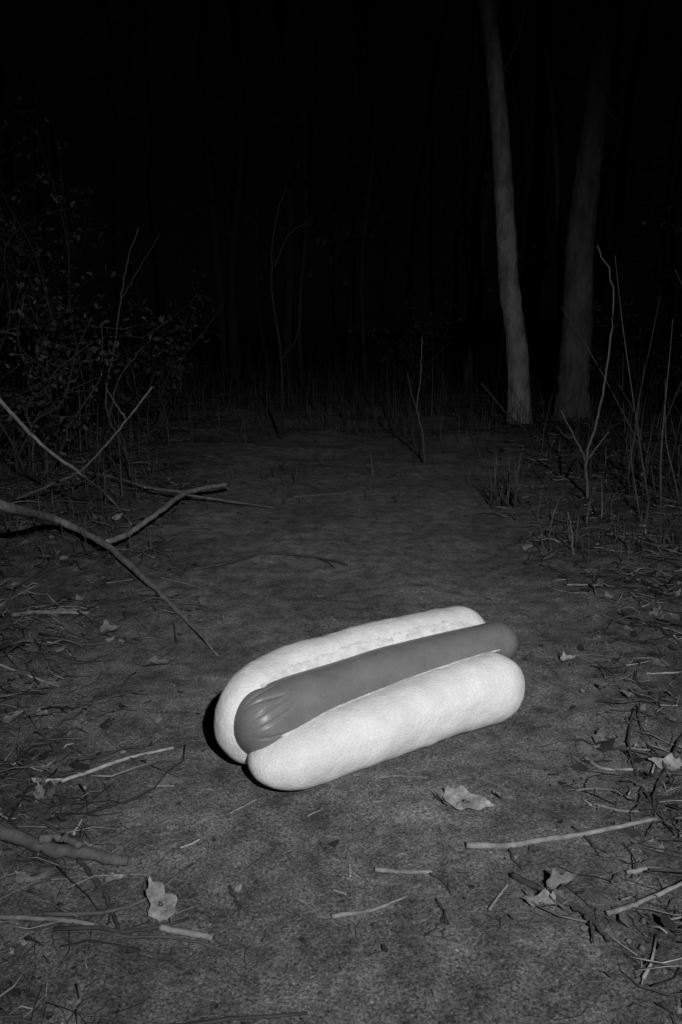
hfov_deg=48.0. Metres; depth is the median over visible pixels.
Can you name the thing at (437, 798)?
exposed root
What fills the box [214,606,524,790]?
hot dog
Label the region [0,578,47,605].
stick
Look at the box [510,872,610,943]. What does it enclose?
exposed root
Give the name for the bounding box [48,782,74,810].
exposed root
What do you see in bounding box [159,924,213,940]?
stick
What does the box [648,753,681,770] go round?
dead leaf
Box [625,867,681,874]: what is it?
stick
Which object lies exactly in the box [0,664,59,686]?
stick
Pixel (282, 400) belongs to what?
bare sapling
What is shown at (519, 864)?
exposed root
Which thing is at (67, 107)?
sky
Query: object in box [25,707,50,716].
dead leaf
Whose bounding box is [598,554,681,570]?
exposed root
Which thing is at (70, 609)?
dead leaf
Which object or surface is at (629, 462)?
reeds
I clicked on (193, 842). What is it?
stick
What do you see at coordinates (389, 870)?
stick
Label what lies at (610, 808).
stick
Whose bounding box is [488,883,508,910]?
stick
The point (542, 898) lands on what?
dead leaf
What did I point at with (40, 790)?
dead leaf
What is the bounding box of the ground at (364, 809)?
[0,319,681,1023]
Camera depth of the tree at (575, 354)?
5.61 m
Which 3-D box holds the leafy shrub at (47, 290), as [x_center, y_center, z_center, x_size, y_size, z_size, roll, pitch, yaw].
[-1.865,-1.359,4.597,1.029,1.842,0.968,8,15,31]
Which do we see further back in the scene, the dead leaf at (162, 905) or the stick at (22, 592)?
the stick at (22, 592)
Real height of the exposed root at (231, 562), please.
0.013 m
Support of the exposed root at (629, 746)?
on the ground at (364, 809)
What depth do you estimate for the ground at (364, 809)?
1.22 m
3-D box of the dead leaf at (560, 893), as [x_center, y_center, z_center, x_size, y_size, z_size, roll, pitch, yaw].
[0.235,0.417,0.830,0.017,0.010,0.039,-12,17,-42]
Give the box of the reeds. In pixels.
[561,257,681,512]
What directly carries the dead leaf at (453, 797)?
on the ground at (364, 809)
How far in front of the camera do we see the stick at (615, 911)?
0.82 m
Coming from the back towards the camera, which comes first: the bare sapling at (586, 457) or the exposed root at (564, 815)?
the bare sapling at (586, 457)
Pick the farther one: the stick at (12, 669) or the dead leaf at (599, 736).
the stick at (12, 669)
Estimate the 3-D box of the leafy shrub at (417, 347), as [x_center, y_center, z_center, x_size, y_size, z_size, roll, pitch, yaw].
[0.728,-1.817,7.886,0.846,1.371,1.212,-10,16,-37]
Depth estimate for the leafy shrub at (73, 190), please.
6.29 m
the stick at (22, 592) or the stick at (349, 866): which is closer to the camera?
the stick at (349, 866)
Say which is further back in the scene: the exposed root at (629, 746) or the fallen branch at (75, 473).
the fallen branch at (75, 473)
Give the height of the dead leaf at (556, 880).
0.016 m
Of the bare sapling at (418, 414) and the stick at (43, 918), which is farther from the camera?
the bare sapling at (418, 414)
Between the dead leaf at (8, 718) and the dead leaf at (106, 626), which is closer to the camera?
the dead leaf at (8, 718)
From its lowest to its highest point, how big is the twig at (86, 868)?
0.008 m
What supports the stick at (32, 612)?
on the ground at (364, 809)
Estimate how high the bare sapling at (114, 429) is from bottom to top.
1.054 m
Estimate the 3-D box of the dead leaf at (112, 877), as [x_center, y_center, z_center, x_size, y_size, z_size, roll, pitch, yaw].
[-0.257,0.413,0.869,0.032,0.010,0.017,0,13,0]
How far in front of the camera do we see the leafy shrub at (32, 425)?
3.29 m
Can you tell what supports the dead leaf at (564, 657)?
on the ground at (364, 809)
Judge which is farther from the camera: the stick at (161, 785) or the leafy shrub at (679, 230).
the leafy shrub at (679, 230)
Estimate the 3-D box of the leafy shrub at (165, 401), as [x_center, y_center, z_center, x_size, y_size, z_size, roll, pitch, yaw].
[-1.255,-1.087,5.208,1.010,1.110,1.116,0,13,0]
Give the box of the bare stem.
[548,512,573,552]
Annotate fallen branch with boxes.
[0,398,131,524]
[0,471,272,656]
[13,383,152,501]
[481,383,524,427]
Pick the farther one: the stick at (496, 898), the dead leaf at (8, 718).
the dead leaf at (8, 718)
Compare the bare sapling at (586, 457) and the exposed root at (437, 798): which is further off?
the bare sapling at (586, 457)
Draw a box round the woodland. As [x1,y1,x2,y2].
[0,0,681,387]
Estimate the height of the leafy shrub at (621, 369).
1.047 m
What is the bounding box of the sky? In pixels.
[0,0,681,336]
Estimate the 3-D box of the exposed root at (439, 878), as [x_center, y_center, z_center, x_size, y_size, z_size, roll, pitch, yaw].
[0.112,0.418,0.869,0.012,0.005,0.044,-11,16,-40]
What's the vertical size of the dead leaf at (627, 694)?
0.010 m
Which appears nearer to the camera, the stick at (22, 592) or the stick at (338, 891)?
the stick at (338, 891)
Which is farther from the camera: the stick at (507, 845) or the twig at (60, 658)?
the twig at (60, 658)
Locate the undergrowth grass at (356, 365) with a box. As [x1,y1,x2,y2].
[0,325,681,564]
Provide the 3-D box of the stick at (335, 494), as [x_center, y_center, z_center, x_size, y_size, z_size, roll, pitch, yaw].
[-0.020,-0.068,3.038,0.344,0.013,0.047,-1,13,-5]
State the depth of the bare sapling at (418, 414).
3.71 m
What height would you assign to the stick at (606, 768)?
0.013 m
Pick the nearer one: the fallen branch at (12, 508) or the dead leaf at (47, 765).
the dead leaf at (47, 765)
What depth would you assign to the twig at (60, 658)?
1.45 m
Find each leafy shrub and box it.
[0,96,130,434]
[0,167,120,413]
[0,201,78,412]
[0,267,167,474]
[75,270,224,431]
[347,263,461,401]
[589,280,681,414]
[641,194,681,395]
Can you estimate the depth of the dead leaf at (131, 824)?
0.96 m
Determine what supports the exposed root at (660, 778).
on the ground at (364, 809)
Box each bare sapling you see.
[105,227,159,477]
[271,187,312,439]
[407,337,425,463]
[556,245,613,497]
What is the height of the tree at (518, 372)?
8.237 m
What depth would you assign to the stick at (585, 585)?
1.88 m
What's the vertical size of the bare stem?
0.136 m
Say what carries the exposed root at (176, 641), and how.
on the ground at (364, 809)
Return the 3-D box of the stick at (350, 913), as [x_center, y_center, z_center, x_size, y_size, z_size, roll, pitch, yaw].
[0.033,0.431,0.834,0.090,0.006,0.011,-4,13,-19]
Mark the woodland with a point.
(228, 324)
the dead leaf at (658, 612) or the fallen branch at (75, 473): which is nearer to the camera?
the dead leaf at (658, 612)
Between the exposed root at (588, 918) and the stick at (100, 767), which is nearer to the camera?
the exposed root at (588, 918)
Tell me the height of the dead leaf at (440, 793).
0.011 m
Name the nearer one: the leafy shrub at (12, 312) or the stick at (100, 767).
the stick at (100, 767)
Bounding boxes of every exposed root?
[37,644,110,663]
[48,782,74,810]
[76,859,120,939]
[141,609,177,658]
[186,552,347,570]
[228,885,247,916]
[427,898,446,937]
[428,872,456,893]
[433,796,466,809]
[508,841,526,870]
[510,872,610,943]
[542,806,598,816]
[572,826,608,856]
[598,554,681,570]
[626,709,662,812]
[626,755,665,779]
[647,733,681,836]
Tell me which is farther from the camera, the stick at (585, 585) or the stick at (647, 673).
the stick at (585, 585)
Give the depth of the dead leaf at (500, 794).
1.03 m
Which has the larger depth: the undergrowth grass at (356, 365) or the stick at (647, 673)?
the undergrowth grass at (356, 365)
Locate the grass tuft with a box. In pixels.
[476,446,523,507]
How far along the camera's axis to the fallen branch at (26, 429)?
2.30 m
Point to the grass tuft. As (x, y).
(492, 500)
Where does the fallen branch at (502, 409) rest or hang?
on the ground at (364, 809)
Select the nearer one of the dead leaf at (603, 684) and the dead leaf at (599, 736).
the dead leaf at (599, 736)
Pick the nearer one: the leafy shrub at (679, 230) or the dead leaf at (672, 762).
the dead leaf at (672, 762)
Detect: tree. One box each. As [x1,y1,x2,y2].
[478,0,532,423]
[551,0,625,419]
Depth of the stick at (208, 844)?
0.94 m
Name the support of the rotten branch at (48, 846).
on the ground at (364, 809)
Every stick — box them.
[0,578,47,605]
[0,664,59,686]
[0,914,114,927]
[11,610,88,616]
[29,746,173,782]
[147,785,174,786]
[159,577,208,591]
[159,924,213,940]
[180,839,199,848]
[205,826,209,862]
[229,799,256,813]
[293,493,379,497]
[331,895,407,918]
[332,889,346,894]
[348,864,351,876]
[375,867,431,874]
[378,775,427,778]
[466,817,657,848]
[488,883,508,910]
[566,584,614,587]
[584,756,632,770]
[593,802,666,812]
[605,881,681,916]
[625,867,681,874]
[646,672,678,674]
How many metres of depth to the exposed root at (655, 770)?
1.08 m
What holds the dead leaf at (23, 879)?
on the ground at (364, 809)
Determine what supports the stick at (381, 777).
on the ground at (364, 809)
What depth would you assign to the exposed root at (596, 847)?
0.93 m
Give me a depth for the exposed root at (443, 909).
0.81 m
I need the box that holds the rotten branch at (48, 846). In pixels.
[0,823,128,865]
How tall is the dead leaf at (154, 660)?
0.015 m
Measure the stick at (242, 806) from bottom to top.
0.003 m
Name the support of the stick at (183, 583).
on the ground at (364, 809)
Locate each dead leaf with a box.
[0,707,26,723]
[14,870,42,892]
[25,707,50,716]
[33,782,44,800]
[35,760,52,771]
[48,607,80,615]
[93,619,121,633]
[98,872,128,883]
[120,819,141,828]
[136,656,170,665]
[146,876,176,922]
[429,785,494,809]
[433,788,459,805]
[493,789,503,799]
[521,889,568,906]
[539,868,578,889]
[546,881,570,911]
[556,651,575,660]
[592,727,605,743]
[597,681,608,689]
[621,689,633,697]
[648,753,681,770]
[649,605,663,619]

